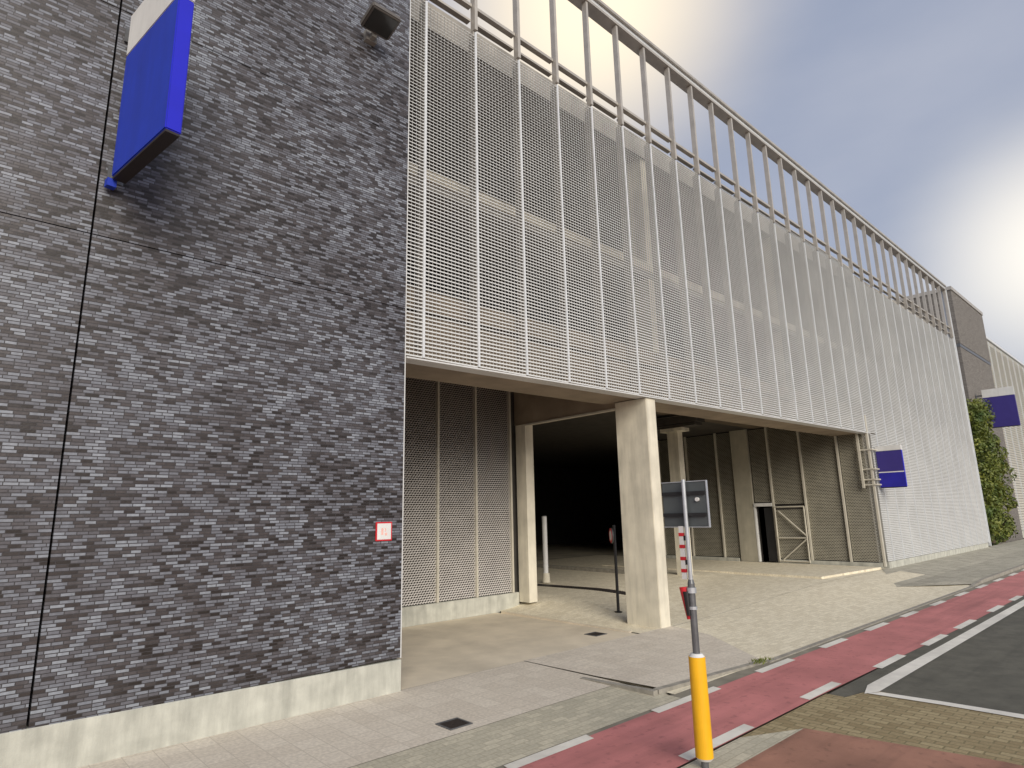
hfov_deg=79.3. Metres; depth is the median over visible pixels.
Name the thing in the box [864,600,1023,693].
edge line
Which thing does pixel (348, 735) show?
pavement
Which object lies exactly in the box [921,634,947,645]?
lane marking
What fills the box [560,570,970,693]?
driveway
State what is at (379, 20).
floodlight
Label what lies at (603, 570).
kerb
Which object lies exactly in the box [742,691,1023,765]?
cobble strip
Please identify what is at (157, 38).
blade sign
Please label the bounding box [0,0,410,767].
brick building
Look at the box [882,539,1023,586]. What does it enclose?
pavement
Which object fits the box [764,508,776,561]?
door leaf
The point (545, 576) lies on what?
marker post
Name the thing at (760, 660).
weed tuft
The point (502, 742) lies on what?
kerbside paving
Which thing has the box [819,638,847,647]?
lane marking
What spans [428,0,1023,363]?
sky
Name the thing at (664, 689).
kerb
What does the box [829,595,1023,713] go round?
road
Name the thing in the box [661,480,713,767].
sign post
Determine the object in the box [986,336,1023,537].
clad building
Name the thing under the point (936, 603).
lane marking
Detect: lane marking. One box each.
[504,735,592,767]
[652,686,720,712]
[679,724,754,759]
[755,658,793,672]
[801,682,840,699]
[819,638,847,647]
[864,622,888,630]
[872,654,905,667]
[900,611,917,616]
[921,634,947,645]
[930,601,945,605]
[953,619,976,628]
[987,605,1003,611]
[1009,596,1022,600]
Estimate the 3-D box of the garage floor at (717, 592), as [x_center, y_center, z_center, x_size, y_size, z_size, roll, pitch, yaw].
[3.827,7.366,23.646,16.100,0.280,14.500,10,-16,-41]
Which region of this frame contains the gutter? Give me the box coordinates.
[496,568,1023,767]
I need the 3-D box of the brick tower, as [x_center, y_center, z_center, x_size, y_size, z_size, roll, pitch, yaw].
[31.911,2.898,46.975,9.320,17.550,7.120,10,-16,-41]
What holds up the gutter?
on the ground
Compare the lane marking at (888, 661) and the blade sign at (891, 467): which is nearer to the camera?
the lane marking at (888, 661)
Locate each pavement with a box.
[78,661,619,767]
[524,626,758,686]
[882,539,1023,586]
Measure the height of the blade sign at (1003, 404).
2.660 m
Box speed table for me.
[735,728,1023,767]
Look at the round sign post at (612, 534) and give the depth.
15.66 m
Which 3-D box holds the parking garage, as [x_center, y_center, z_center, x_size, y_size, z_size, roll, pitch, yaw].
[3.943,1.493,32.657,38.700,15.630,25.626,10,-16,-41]
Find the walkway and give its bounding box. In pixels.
[602,558,880,583]
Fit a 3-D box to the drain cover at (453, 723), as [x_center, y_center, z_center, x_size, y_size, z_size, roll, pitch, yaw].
[-0.715,4.184,7.609,0.340,0.010,0.320,10,-16,-41]
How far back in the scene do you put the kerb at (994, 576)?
21.86 m
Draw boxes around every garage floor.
[502,555,884,632]
[536,540,622,559]
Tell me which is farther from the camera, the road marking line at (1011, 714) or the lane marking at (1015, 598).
the lane marking at (1015, 598)
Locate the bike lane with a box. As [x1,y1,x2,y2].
[506,571,1023,767]
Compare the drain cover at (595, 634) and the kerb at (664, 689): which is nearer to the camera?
the kerb at (664, 689)
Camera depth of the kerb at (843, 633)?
12.97 m
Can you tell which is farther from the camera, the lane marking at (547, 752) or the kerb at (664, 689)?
the kerb at (664, 689)
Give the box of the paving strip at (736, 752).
[681,728,803,767]
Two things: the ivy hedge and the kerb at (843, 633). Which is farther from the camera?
the ivy hedge
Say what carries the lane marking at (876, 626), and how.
on the bike lane
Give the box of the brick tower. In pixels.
[894,286,1022,544]
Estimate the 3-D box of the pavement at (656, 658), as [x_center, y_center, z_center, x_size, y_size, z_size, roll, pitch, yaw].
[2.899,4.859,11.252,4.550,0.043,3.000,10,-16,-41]
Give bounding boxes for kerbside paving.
[350,683,679,767]
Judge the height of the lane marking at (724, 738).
0.001 m
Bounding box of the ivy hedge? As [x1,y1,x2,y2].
[966,398,1018,545]
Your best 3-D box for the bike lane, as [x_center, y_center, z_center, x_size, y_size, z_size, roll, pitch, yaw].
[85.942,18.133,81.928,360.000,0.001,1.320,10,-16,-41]
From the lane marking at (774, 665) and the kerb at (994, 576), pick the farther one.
the kerb at (994, 576)
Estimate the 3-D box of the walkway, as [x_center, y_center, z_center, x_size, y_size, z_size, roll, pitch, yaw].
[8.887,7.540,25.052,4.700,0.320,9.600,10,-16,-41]
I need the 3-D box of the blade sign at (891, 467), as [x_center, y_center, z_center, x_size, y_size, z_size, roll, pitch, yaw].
[14.330,2.971,24.067,1.525,2.130,0.586,-5,-12,15]
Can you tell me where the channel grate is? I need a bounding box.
[537,584,625,594]
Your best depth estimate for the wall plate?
9.36 m
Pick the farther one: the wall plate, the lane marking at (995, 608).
the lane marking at (995, 608)
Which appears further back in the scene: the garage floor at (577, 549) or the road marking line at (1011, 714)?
the garage floor at (577, 549)
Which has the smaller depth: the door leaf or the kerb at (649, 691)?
the kerb at (649, 691)
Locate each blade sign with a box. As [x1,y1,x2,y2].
[104,0,194,189]
[855,434,906,487]
[976,386,1020,427]
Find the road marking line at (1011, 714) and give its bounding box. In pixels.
[870,692,1023,718]
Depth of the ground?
9.09 m
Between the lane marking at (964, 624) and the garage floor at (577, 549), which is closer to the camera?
the lane marking at (964, 624)
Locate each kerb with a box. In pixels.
[537,564,624,573]
[580,677,657,695]
[653,660,766,694]
[767,585,977,662]
[969,564,1023,585]
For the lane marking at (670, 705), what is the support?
on the bike lane
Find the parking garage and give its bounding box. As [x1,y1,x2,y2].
[402,0,991,628]
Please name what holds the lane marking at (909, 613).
on the bike lane
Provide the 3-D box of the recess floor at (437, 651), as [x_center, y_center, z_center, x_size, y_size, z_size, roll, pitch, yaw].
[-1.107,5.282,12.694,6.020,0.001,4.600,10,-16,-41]
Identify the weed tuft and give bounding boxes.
[749,655,773,664]
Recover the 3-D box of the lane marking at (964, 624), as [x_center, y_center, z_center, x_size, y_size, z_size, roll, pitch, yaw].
[9.770,5.171,13.311,1.430,0.001,0.150,10,-16,-41]
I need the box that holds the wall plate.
[375,522,391,540]
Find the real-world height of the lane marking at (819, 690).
0.001 m
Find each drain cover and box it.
[435,717,472,730]
[584,632,606,635]
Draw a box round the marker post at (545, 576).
[542,515,549,582]
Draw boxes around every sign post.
[609,525,621,612]
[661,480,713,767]
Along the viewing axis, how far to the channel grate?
18.80 m
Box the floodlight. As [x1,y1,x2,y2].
[360,1,400,46]
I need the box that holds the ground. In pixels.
[349,538,1023,767]
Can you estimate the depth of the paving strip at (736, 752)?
6.62 m
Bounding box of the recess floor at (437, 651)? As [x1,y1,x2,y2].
[398,613,634,689]
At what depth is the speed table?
6.37 m

